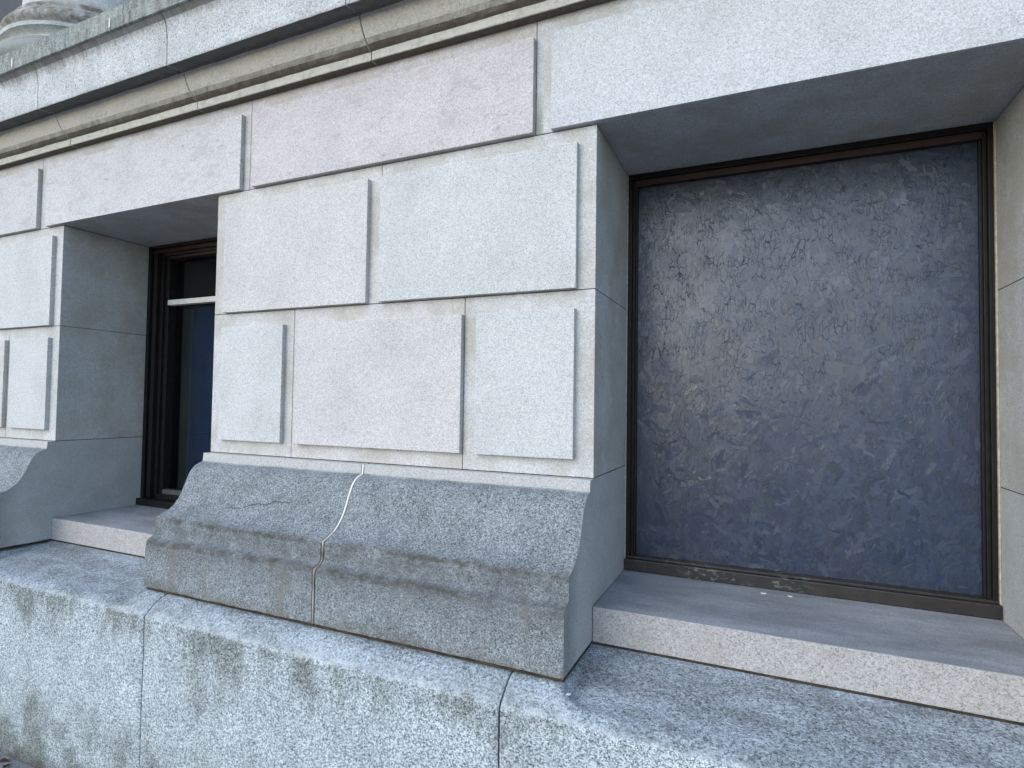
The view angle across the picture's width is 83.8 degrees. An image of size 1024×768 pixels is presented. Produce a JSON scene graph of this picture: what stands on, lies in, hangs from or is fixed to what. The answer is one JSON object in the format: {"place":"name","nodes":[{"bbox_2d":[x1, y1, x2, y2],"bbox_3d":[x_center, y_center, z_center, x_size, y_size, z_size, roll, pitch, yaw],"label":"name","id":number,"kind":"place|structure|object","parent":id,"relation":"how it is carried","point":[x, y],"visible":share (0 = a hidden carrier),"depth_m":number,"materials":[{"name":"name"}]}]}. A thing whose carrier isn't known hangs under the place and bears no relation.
{"place":"outdoors","nodes":[
{"label":"outdoors","id":0,"kind":"place"},
{"bbox_2d":[0,752,32,767],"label":"pavement","id":1,"kind":"structure","parent":0,"point":[15,763],"depth_m":2.72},
{"bbox_2d":[0,0,21,22],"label":"wall","id":2,"kind":"structure","parent":1,"relation":"on","point":[7,7],"depth_m":9.79,"materials":[{"name":"grey stone"}]},
{"bbox_2d":[0,541,1023,767],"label":"stone plinth","id":3,"kind":"structure","parent":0,"point":[108,659],"depth_m":1.99,"materials":[{"name":"stone"}]},
{"bbox_2d":[0,225,148,550],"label":"masonry pier","id":4,"kind":"structure","parent":3,"relation":"on","point":[73,310],"depth_m":3.52,"materials":[{"name":"stone"}]},
{"bbox_2d":[0,158,43,236],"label":"lintel stone","id":5,"kind":"object","parent":4,"relation":"on","point":[21,186],"visible":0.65,"depth_m":3.58,"materials":[{"name":"stone"}]},
{"bbox_2d":[41,101,252,246],"bbox_3d":[-1.974,-1.167,3.439,1.771,0.445,0.644,0,-2,24],"label":"lintel stone","id":6,"kind":"object","parent":4,"relation":"on","point":[169,183],"visible":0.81,"depth_m":3.14,"materials":[{"name":"stone"}]},
{"bbox_2d":[52,539,144,557],"bbox_3d":[-2.011,0.929,3.325,1.314,0.014,0.496,0,-2,24],"label":"mortar bed","id":7,"kind":"object","parent":3,"relation":"on","point":[99,548],"visible":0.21,"depth_m":3.18,"materials":[{"name":"grey concrete"}]},
{"bbox_2d":[51,505,168,556],"bbox_3d":[-1.991,0.862,3.370,1.312,0.124,0.602,0,-2,24],"label":"window sill","id":8,"kind":"structure","parent":7,"relation":"on","point":[129,529],"depth_m":3.25,"materials":[{"name":"stone"}]},
{"bbox_2d":[136,237,216,508],"bbox_3d":[-1.846,-0.059,3.696,1.310,1.743,0.276,0,-2,24],"label":"sash window","id":9,"kind":"structure","parent":8,"relation":"on","point":[178,382],"depth_m":3.84,"materials":[{"name":"black wood"}]},
{"bbox_2d":[144,124,627,681],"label":"masonry pier","id":10,"kind":"structure","parent":3,"relation":"on","point":[418,416],"depth_m":2.27,"materials":[{"name":"stone"}]},
{"bbox_2d":[250,22,536,189],"bbox_3d":[-0.474,-1.166,2.772,1.506,0.445,0.644,0,-2,24],"label":"lintel stone","id":11,"kind":"object","parent":10,"relation":"on","point":[477,92],"visible":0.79,"depth_m":2.42,"materials":[{"name":"stone"}]},
{"bbox_2d":[0,0,613,169],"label":"stone cornice","id":12,"kind":"structure","parent":11,"relation":"on","point":[130,67],"depth_m":2.75,"materials":[{"name":"grey stone"}]},
{"bbox_2d":[0,0,130,55],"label":"stone column","id":13,"kind":"structure","parent":12,"relation":"on","point":[26,22],"depth_m":3.57,"materials":[{"name":"grey stone"}]},
{"bbox_2d":[377,22,537,106],"bbox_3d":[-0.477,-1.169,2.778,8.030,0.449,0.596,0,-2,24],"label":"mortar joint","id":14,"kind":"object","parent":11,"relation":"on","point":[536,76],"depth_m":2.20,"materials":[{"name":"grey concrete"}]},
{"bbox_2d":[536,0,1023,175],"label":"lintel stone","id":15,"kind":"object","parent":10,"relation":"on","point":[647,86],"visible":0.86,"depth_m":1.94,"materials":[{"name":"stone"}]},
{"bbox_2d":[592,641,1023,725],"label":"mortar bed","id":16,"kind":"object","parent":3,"relation":"on","point":[842,690],"visible":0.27,"depth_m":1.74,"materials":[{"name":"grey concrete"}]},
{"bbox_2d":[592,570,1023,722],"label":"window sill","id":17,"kind":"structure","parent":16,"relation":"on","point":[968,664],"depth_m":1.84,"materials":[{"name":"stone"}]},
{"bbox_2d":[624,121,1001,619],"bbox_3d":[1.118,-0.061,2.294,1.307,1.742,0.120,0,-2,24],"label":"boarded window","id":18,"kind":"structure","parent":17,"relation":"on","point":[812,371],"depth_m":2.25,"materials":[{"name":"grey metal"}]},
{"bbox_2d":[996,87,1023,639],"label":"masonry pier","id":19,"kind":"structure","parent":3,"relation":"on","point":[1010,173],"depth_m":1.89,"materials":[{"name":"stone"}]}
]}

